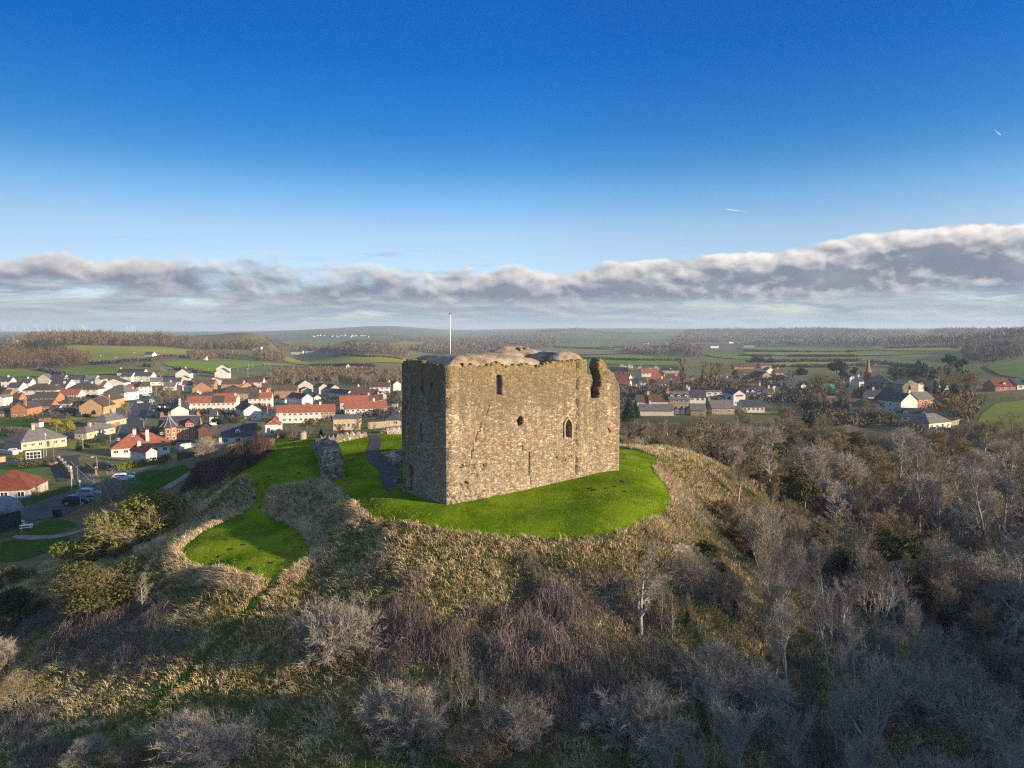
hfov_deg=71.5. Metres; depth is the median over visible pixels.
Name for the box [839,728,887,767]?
tree
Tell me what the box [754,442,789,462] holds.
tree
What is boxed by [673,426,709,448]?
tree
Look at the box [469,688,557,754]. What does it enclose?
bush
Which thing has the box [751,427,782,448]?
tree
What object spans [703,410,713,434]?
tree
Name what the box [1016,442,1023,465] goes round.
tree
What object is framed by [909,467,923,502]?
tree
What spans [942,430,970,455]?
tree
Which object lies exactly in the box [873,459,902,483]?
tree
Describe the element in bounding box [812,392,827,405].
tree
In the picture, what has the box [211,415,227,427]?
tree
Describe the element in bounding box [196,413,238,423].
street
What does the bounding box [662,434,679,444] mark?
tree
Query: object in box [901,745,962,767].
tree
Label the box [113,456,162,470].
hedge
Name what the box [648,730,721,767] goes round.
tree
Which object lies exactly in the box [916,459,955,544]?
tree
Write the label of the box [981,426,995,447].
tree
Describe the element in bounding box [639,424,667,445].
tree
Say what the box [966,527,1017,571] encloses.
tree
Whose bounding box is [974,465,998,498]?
tree
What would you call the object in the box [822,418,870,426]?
hedge
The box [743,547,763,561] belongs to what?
bush
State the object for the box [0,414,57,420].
hedge
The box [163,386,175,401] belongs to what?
tree
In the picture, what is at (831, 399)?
house
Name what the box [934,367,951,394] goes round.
tree
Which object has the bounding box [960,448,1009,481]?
tree
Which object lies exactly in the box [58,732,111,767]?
bush
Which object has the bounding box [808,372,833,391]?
tree
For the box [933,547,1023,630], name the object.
tree
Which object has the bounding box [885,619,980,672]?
tree
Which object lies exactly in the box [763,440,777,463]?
tree
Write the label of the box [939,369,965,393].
tree
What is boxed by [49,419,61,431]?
tree
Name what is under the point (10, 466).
park grass
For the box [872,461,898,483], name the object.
tree
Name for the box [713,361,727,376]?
tree
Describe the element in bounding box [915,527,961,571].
tree
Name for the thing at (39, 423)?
garden shed
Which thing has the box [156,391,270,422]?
town shrubs
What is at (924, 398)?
house
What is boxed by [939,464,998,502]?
tree
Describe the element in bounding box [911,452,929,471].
tree
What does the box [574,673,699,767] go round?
bush
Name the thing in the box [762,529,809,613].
tree
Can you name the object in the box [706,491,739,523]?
shrub
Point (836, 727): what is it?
tree
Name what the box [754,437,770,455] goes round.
tree
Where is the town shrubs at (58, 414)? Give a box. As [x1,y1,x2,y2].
[0,391,100,431]
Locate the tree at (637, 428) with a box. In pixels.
[625,417,655,439]
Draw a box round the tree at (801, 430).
[790,420,811,442]
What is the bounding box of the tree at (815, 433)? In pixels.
[804,423,827,445]
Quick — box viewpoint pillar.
[293,431,308,440]
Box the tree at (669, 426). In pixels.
[656,419,678,439]
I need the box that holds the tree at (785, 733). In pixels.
[768,699,818,767]
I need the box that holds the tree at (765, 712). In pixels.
[748,669,796,736]
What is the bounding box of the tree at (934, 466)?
[913,452,954,484]
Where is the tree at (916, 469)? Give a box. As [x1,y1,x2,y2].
[909,461,926,478]
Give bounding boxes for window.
[16,491,24,496]
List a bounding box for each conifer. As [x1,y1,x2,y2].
[75,440,81,450]
[621,395,635,420]
[633,400,640,417]
[801,410,806,422]
[805,408,815,427]
[920,362,926,374]
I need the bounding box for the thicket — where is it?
[105,734,158,767]
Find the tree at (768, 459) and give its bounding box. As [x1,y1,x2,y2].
[752,439,778,486]
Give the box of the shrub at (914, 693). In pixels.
[855,648,978,737]
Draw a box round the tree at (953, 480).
[937,461,969,504]
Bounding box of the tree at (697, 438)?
[694,413,716,456]
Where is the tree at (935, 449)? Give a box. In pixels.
[923,443,944,469]
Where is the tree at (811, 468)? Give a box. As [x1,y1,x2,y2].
[783,442,841,485]
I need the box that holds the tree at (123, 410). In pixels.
[120,402,131,418]
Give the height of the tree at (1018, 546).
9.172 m
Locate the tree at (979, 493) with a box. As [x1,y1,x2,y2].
[951,457,999,548]
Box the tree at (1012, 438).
[998,425,1023,457]
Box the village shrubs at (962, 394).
[930,385,985,420]
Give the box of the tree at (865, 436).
[860,430,869,446]
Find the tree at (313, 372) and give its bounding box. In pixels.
[307,366,317,381]
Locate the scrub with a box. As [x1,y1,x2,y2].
[177,428,275,493]
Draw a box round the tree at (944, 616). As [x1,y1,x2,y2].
[926,568,961,648]
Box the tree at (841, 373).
[838,369,847,375]
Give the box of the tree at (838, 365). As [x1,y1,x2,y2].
[827,358,847,374]
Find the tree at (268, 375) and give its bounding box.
[264,371,273,382]
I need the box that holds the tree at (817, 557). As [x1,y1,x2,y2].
[804,536,839,606]
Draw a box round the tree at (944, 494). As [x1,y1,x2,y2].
[902,469,960,525]
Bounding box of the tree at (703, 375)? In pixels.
[700,359,708,386]
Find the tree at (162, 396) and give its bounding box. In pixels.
[158,391,165,400]
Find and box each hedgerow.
[36,366,67,374]
[89,354,189,364]
[142,362,201,372]
[309,363,376,366]
[332,353,402,359]
[556,346,614,349]
[584,356,639,359]
[598,357,679,360]
[600,345,668,346]
[737,354,856,356]
[743,349,856,351]
[745,358,858,362]
[768,354,855,356]
[771,363,874,367]
[773,358,861,361]
[869,359,927,366]
[882,345,958,347]
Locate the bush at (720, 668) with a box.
[670,635,802,739]
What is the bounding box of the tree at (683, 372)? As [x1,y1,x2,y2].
[677,358,687,383]
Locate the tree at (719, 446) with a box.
[705,440,730,464]
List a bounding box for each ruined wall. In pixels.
[311,437,344,479]
[319,430,366,442]
[380,425,401,433]
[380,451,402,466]
[391,449,400,453]
[394,476,402,482]
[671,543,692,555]
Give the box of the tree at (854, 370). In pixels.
[849,367,857,374]
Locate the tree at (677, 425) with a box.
[671,422,679,432]
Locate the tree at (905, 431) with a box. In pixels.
[889,426,919,442]
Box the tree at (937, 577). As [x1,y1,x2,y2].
[925,555,965,594]
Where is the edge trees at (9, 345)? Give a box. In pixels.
[0,336,26,350]
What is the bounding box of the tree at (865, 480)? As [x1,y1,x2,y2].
[854,471,882,492]
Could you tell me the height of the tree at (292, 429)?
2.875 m
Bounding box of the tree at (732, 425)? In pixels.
[720,420,747,443]
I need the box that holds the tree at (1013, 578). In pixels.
[998,563,1023,619]
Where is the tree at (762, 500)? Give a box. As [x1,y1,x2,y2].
[741,495,780,525]
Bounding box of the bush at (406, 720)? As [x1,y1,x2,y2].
[352,669,461,757]
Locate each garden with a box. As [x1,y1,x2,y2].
[0,419,50,439]
[32,417,85,420]
[67,441,108,449]
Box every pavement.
[115,399,136,440]
[144,397,152,424]
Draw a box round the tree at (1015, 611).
[992,549,1023,641]
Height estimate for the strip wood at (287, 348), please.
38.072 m
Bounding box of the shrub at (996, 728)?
[921,675,1023,767]
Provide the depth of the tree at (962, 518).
97.12 m
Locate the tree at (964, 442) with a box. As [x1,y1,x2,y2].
[949,437,977,465]
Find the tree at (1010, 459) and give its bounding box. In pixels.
[982,439,1023,472]
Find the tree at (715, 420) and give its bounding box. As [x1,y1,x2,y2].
[708,418,719,430]
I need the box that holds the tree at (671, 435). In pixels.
[668,428,690,441]
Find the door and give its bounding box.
[1,516,14,531]
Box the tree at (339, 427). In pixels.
[333,424,344,432]
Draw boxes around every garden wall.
[0,449,17,454]
[0,456,5,461]
[57,456,72,478]
[85,462,96,473]
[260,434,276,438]
[368,421,400,428]
[951,419,968,425]
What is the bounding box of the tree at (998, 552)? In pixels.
[974,535,1011,603]
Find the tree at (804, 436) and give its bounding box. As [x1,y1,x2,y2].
[796,428,811,440]
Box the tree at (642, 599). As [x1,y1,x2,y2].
[631,539,671,635]
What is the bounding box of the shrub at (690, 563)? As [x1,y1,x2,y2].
[659,547,718,595]
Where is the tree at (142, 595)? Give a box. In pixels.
[134,572,152,607]
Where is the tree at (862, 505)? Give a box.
[853,490,877,538]
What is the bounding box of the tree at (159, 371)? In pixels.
[156,368,164,376]
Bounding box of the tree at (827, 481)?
[813,474,858,511]
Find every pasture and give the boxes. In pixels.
[944,433,1023,472]
[976,400,1023,431]
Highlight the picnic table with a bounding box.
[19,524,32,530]
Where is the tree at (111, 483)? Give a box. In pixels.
[80,466,141,505]
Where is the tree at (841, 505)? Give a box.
[813,481,857,546]
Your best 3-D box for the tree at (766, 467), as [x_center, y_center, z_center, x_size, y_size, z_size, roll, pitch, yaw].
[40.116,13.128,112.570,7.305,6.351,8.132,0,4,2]
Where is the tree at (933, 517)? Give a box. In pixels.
[914,497,963,534]
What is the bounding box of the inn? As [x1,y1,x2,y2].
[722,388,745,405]
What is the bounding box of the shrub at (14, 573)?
[0,565,37,588]
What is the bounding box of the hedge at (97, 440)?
[83,438,106,443]
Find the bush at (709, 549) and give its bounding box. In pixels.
[696,539,718,560]
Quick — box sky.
[0,0,1023,330]
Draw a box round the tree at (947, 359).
[941,354,958,366]
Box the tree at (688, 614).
[684,593,693,629]
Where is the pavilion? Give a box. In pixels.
[384,413,400,425]
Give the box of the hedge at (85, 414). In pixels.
[69,412,92,416]
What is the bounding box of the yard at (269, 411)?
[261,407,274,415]
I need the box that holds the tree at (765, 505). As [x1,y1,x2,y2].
[742,493,782,525]
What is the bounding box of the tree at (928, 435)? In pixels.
[922,428,948,449]
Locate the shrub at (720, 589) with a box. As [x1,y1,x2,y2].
[683,564,750,609]
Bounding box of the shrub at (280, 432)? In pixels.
[274,428,293,437]
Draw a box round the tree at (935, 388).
[932,379,938,396]
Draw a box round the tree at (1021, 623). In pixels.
[1015,613,1023,639]
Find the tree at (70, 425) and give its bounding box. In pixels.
[56,421,75,435]
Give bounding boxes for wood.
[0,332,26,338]
[0,344,91,368]
[17,329,268,349]
[254,346,286,361]
[265,335,331,351]
[265,365,401,387]
[327,341,409,357]
[381,332,557,341]
[408,337,559,353]
[536,328,586,332]
[620,376,761,396]
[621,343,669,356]
[668,338,704,357]
[672,331,870,346]
[682,326,869,333]
[786,389,893,426]
[857,326,1023,345]
[886,362,973,382]
[960,337,1023,363]
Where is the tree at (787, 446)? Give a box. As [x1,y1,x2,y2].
[784,443,801,453]
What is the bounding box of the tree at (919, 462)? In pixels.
[900,444,940,532]
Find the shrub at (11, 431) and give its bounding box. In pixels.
[4,426,28,435]
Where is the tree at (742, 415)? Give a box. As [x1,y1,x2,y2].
[733,408,752,428]
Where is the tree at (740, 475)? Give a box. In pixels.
[736,460,753,500]
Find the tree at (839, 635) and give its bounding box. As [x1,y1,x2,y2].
[802,581,860,652]
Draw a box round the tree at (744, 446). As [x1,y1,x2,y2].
[732,439,754,458]
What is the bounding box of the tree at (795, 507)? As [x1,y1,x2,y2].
[781,497,809,548]
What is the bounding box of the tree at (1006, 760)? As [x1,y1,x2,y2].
[945,737,1023,767]
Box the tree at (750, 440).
[741,435,757,449]
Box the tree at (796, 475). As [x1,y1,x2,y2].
[776,464,807,483]
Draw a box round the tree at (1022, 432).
[1011,421,1023,441]
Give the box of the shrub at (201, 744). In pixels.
[144,704,277,767]
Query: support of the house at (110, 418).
on the ground at (76, 516)
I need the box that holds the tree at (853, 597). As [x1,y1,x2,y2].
[832,574,870,635]
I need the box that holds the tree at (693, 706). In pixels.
[678,663,734,745]
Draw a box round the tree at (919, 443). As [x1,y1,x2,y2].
[910,439,925,450]
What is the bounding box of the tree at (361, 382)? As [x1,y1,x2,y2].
[358,375,368,386]
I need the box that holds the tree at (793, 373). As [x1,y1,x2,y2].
[784,368,796,378]
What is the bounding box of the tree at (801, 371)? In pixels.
[795,366,807,376]
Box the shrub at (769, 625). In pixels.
[724,588,806,648]
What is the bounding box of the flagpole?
[449,313,450,353]
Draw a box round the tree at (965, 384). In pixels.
[956,373,976,389]
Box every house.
[0,375,16,386]
[0,388,15,394]
[0,394,12,405]
[0,408,10,417]
[3,423,67,449]
[6,382,28,392]
[10,399,41,417]
[12,391,26,401]
[21,376,35,386]
[22,381,65,396]
[32,391,64,401]
[34,399,58,411]
[38,374,51,382]
[50,375,67,381]
[50,379,75,385]
[58,398,79,406]
[59,381,70,388]
[60,389,86,398]
[67,381,105,394]
[70,375,86,383]
[73,421,116,438]
[79,396,115,416]
[83,375,99,383]
[90,410,126,424]
[94,377,107,384]
[98,391,124,407]
[100,379,112,389]
[104,385,138,400]
[109,378,130,385]
[110,428,170,456]
[117,367,147,374]
[119,372,134,381]
[129,440,157,460]
[134,372,155,380]
[134,379,151,393]
[150,377,162,384]
[157,411,202,440]
[161,377,182,384]
[163,380,178,390]
[170,399,189,415]
[175,367,192,377]
[182,378,193,389]
[185,391,239,403]
[186,393,238,409]
[192,379,217,389]
[192,381,212,392]
[197,422,212,438]
[209,405,218,424]
[211,377,222,384]
[215,368,230,377]
[216,364,230,371]
[218,423,256,444]
[221,379,245,390]
[224,387,268,400]
[235,401,260,420]
[238,377,265,386]
[240,381,256,386]
[248,389,273,406]
[261,380,270,391]
[264,411,282,434]
[274,385,298,397]
[276,401,335,422]
[287,392,312,404]
[294,379,312,391]
[312,394,321,400]
[314,383,327,393]
[327,384,338,391]
[328,388,350,399]
[338,393,378,409]
[343,398,387,416]
[350,389,378,394]
[369,380,389,391]
[373,391,386,400]
[374,391,383,400]
[390,380,400,390]
[609,367,627,373]
[615,374,631,381]
[618,379,631,391]
[631,377,636,385]
[634,392,648,407]
[637,377,655,386]
[639,368,658,376]
[647,391,669,403]
[651,373,660,377]
[655,376,669,387]
[660,366,678,372]
[667,374,685,381]
[667,388,689,408]
[672,373,679,383]
[688,386,705,403]
[704,390,721,398]
[705,396,735,413]
[717,395,723,399]
[720,375,731,385]
[731,363,753,368]
[734,368,746,375]
[737,400,764,412]
[741,388,756,398]
[748,369,772,381]
[754,383,764,396]
[756,362,771,367]
[762,367,772,373]
[762,385,774,401]
[765,384,775,391]
[771,368,783,374]
[774,383,787,393]
[784,381,799,388]
[825,396,837,404]
[837,381,850,390]
[843,375,854,384]
[845,398,883,413]
[852,374,863,386]
[862,386,880,398]
[873,389,917,412]
[877,384,890,390]
[893,407,933,421]
[907,413,952,429]
[910,391,934,408]
[914,381,924,391]
[928,377,949,390]
[983,380,1016,391]
[1008,378,1023,389]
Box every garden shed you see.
[31,421,43,426]
[37,417,50,421]
[76,412,83,416]
[176,441,196,449]
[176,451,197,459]
[277,399,286,402]
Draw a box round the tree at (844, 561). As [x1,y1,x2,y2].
[805,509,887,583]
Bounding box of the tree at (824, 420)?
[812,413,834,435]
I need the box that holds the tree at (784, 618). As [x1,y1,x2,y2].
[764,596,803,704]
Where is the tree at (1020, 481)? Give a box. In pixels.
[999,470,1023,510]
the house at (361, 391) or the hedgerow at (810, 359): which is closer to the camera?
the house at (361, 391)
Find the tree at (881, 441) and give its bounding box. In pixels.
[869,430,893,454]
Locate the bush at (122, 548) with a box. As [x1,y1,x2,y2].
[106,541,133,557]
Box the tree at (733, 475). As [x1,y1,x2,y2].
[722,462,746,481]
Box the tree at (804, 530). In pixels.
[785,516,815,561]
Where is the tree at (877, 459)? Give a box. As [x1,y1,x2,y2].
[864,451,896,477]
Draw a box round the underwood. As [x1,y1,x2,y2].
[619,425,1023,616]
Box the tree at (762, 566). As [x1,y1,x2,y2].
[749,541,804,596]
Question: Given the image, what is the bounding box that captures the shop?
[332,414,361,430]
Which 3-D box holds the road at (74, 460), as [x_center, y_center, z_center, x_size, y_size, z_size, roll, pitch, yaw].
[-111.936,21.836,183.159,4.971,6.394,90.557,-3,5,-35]
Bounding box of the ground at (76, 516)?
[0,326,1023,767]
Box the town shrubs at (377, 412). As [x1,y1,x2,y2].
[293,389,401,422]
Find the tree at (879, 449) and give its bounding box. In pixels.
[863,445,882,461]
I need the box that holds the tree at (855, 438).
[833,430,865,451]
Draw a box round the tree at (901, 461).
[889,435,921,511]
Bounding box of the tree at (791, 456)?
[782,445,815,472]
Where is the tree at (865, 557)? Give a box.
[841,528,875,576]
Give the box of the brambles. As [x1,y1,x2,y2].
[0,548,689,767]
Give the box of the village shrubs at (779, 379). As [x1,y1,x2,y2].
[620,372,788,403]
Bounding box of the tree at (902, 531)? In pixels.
[858,504,926,567]
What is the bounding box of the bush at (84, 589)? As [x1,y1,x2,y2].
[42,555,154,613]
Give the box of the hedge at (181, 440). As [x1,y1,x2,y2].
[169,438,194,444]
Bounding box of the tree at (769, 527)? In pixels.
[734,494,801,572]
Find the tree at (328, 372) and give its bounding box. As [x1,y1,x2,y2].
[319,366,331,378]
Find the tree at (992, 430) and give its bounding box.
[964,419,1005,436]
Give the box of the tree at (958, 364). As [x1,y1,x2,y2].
[953,358,968,371]
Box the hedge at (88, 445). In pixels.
[83,441,111,447]
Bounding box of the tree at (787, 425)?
[781,420,796,434]
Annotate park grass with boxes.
[0,463,48,469]
[0,536,70,561]
[26,519,75,534]
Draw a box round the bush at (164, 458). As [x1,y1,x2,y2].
[158,454,172,462]
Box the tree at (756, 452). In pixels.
[740,444,766,462]
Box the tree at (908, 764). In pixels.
[834,745,984,767]
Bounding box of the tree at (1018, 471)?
[1014,459,1023,481]
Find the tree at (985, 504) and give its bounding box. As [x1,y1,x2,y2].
[957,486,1010,527]
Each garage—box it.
[48,405,64,411]
[299,387,311,392]
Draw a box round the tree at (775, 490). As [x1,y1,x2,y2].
[769,480,781,506]
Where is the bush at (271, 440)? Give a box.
[252,438,274,449]
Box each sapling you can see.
[410,749,424,764]
[445,662,455,713]
[451,652,473,726]
[471,670,489,715]
[656,586,668,633]
[665,588,677,640]
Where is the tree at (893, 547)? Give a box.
[868,530,932,583]
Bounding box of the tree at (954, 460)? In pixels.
[941,453,964,474]
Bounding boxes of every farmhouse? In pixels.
[144,352,156,355]
[291,350,303,354]
[709,345,718,347]
[743,344,753,347]
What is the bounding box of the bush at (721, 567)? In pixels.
[712,561,731,575]
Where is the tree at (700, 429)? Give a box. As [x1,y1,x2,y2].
[692,416,706,436]
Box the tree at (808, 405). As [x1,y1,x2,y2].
[801,398,815,414]
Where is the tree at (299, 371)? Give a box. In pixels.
[296,368,303,377]
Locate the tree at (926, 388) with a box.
[917,376,932,392]
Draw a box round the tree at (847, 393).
[838,383,856,408]
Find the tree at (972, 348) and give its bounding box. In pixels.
[965,342,978,353]
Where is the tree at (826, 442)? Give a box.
[814,437,834,458]
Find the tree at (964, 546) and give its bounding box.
[919,523,974,561]
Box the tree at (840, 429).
[828,426,847,441]
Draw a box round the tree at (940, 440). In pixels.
[926,428,952,457]
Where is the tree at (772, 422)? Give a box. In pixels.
[753,419,773,431]
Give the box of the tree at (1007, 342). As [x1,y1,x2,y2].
[998,341,1011,348]
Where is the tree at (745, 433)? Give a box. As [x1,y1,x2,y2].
[727,425,755,447]
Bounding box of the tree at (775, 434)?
[752,427,786,443]
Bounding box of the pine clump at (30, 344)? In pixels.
[21,337,65,353]
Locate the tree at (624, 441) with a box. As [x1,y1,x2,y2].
[619,436,628,444]
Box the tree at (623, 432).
[619,425,635,442]
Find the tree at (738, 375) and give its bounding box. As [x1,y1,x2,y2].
[736,367,745,378]
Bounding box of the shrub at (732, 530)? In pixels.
[714,499,767,555]
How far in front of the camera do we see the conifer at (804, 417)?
274.46 m
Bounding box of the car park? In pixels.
[23,490,93,519]
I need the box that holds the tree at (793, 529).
[776,519,804,578]
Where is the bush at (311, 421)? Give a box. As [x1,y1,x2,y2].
[304,418,315,424]
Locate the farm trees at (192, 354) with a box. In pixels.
[185,348,240,359]
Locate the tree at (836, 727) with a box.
[820,671,889,766]
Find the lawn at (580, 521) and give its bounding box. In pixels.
[182,433,670,579]
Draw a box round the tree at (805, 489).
[786,478,824,510]
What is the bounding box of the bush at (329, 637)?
[288,587,391,669]
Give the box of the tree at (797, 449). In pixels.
[788,442,806,460]
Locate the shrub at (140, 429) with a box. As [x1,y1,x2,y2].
[134,425,157,434]
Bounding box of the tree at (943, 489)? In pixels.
[929,474,954,517]
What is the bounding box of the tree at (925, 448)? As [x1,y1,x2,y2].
[910,442,933,457]
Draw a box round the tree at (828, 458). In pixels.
[820,448,845,479]
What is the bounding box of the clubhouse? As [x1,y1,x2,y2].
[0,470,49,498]
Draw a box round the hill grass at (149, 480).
[122,465,190,495]
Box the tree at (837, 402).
[830,392,848,407]
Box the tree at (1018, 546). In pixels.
[987,533,1023,579]
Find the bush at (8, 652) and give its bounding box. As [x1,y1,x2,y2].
[0,637,27,674]
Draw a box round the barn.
[0,495,23,531]
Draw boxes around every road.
[0,455,79,464]
[60,455,95,488]
[119,396,150,438]
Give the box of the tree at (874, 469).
[868,464,878,477]
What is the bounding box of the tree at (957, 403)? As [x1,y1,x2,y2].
[947,398,967,418]
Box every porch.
[674,407,679,413]
[679,407,684,413]
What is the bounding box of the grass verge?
[20,485,77,506]
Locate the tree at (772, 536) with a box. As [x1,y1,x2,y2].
[744,510,792,562]
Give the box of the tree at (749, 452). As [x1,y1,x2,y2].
[745,447,757,465]
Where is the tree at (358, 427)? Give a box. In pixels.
[352,417,361,431]
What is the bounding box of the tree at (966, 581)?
[912,542,986,609]
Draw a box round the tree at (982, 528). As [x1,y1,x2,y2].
[951,458,994,545]
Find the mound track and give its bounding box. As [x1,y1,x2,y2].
[58,582,278,756]
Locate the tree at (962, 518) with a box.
[943,467,989,557]
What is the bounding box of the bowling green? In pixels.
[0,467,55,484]
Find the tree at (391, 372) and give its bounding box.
[388,370,395,379]
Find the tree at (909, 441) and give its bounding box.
[879,429,932,458]
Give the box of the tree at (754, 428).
[743,423,765,444]
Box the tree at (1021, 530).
[1005,496,1023,553]
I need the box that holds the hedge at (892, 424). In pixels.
[884,420,907,426]
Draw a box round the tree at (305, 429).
[302,425,313,436]
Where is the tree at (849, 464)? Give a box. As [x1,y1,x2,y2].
[825,449,876,496]
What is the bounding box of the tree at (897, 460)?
[888,445,924,483]
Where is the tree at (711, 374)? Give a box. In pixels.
[708,361,715,385]
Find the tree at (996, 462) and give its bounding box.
[979,450,1005,472]
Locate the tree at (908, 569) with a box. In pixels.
[861,551,923,598]
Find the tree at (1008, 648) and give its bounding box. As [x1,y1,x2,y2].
[984,614,1023,667]
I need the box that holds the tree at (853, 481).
[844,468,876,508]
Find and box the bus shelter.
[25,450,40,458]
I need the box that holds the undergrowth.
[724,496,1023,767]
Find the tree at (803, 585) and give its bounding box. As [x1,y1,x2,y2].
[793,561,832,611]
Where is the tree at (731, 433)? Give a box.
[702,421,743,461]
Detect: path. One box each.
[12,525,92,539]
[164,471,192,488]
[366,435,401,493]
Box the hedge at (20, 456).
[13,453,26,460]
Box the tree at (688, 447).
[671,437,704,451]
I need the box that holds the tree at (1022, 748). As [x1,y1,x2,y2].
[980,712,1023,767]
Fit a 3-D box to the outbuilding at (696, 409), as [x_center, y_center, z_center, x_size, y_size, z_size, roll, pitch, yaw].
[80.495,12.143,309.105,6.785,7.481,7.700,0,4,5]
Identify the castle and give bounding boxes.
[402,346,619,504]
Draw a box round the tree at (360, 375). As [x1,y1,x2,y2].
[356,370,365,382]
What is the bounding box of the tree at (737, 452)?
[724,444,750,469]
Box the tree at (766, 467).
[744,450,791,484]
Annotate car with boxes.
[2,446,13,449]
[8,448,22,452]
[61,494,92,504]
[73,421,84,424]
[75,487,102,495]
[92,461,112,468]
[111,473,134,479]
[113,470,134,474]
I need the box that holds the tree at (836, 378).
[825,375,847,394]
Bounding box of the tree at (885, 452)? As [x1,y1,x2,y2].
[880,449,899,465]
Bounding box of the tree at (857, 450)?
[851,446,863,455]
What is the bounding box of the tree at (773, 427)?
[765,424,779,436]
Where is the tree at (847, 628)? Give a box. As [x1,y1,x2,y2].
[837,617,867,687]
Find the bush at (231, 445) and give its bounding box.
[226,443,243,449]
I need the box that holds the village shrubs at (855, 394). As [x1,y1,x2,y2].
[773,375,886,410]
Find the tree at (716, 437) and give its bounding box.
[703,423,730,443]
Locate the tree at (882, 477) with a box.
[866,470,907,512]
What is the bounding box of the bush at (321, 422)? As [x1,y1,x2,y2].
[318,419,329,425]
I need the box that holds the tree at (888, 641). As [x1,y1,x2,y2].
[881,627,903,669]
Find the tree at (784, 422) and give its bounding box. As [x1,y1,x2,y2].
[777,419,790,443]
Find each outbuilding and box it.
[638,400,673,415]
[688,403,706,415]
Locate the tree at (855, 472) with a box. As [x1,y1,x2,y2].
[837,453,870,497]
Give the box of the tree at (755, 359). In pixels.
[751,355,759,361]
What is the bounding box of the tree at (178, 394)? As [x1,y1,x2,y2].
[173,387,180,395]
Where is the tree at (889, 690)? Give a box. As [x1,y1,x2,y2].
[814,627,930,745]
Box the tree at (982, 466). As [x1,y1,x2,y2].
[960,455,994,480]
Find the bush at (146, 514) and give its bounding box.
[79,487,199,558]
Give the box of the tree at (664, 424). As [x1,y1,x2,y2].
[659,417,668,434]
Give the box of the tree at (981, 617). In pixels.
[966,601,996,646]
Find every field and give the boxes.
[0,369,49,376]
[58,345,200,361]
[62,367,136,374]
[164,360,269,371]
[264,363,295,365]
[281,339,368,347]
[284,352,405,364]
[369,340,459,345]
[392,344,409,348]
[535,348,631,354]
[555,342,648,346]
[585,355,658,359]
[587,360,659,363]
[588,328,665,332]
[588,359,679,364]
[706,354,750,358]
[739,347,877,350]
[741,352,877,354]
[759,357,877,359]
[770,362,877,366]
[856,351,920,354]
[870,346,953,350]
[887,353,963,366]
[986,357,1023,377]
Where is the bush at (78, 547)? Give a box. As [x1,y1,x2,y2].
[48,536,115,568]
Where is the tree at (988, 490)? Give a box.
[982,483,997,496]
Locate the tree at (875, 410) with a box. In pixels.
[863,403,884,422]
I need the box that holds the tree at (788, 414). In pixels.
[773,404,797,429]
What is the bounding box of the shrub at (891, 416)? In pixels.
[863,411,901,423]
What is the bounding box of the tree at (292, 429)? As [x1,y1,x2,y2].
[288,424,301,437]
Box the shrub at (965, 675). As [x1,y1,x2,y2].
[920,656,1023,729]
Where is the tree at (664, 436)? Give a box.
[655,430,675,442]
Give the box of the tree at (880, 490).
[870,480,896,503]
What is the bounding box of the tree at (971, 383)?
[958,371,982,395]
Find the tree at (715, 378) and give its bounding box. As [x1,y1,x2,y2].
[712,367,718,385]
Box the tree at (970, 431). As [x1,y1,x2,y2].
[934,421,984,444]
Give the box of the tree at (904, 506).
[868,481,941,528]
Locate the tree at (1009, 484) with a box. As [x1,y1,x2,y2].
[982,449,1023,562]
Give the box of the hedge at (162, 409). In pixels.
[155,407,170,412]
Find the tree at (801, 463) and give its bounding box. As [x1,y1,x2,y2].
[781,451,826,482]
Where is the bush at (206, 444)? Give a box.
[191,437,224,456]
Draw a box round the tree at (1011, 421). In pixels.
[998,410,1023,439]
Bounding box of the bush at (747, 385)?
[741,383,754,387]
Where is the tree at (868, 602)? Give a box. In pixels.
[840,559,892,610]
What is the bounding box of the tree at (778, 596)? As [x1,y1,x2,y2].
[753,569,790,645]
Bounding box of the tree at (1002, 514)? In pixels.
[987,503,1013,530]
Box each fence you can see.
[14,483,72,501]
[73,473,85,484]
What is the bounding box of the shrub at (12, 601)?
[0,586,52,621]
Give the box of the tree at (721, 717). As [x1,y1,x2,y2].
[707,694,768,767]
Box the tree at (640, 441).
[630,437,644,444]
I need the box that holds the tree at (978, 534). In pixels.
[972,519,989,542]
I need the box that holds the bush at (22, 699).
[0,668,63,717]
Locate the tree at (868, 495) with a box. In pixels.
[844,481,889,510]
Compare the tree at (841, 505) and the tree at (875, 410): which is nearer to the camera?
the tree at (841, 505)
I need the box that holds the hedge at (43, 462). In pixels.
[15,459,54,466]
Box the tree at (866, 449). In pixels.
[853,446,881,473]
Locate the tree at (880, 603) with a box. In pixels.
[842,558,911,636]
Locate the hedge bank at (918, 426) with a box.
[897,421,981,437]
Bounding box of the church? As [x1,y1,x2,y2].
[864,355,918,392]
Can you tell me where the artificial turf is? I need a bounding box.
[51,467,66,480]
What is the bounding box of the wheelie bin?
[52,508,62,516]
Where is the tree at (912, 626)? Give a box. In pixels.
[897,591,930,682]
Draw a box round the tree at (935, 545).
[915,536,964,580]
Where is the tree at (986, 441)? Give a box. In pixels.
[975,424,993,451]
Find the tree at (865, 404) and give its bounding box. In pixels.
[859,399,870,411]
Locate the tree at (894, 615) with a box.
[870,559,920,629]
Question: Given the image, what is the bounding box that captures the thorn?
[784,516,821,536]
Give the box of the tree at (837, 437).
[831,431,850,452]
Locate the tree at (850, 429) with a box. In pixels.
[837,423,860,434]
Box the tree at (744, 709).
[709,702,756,766]

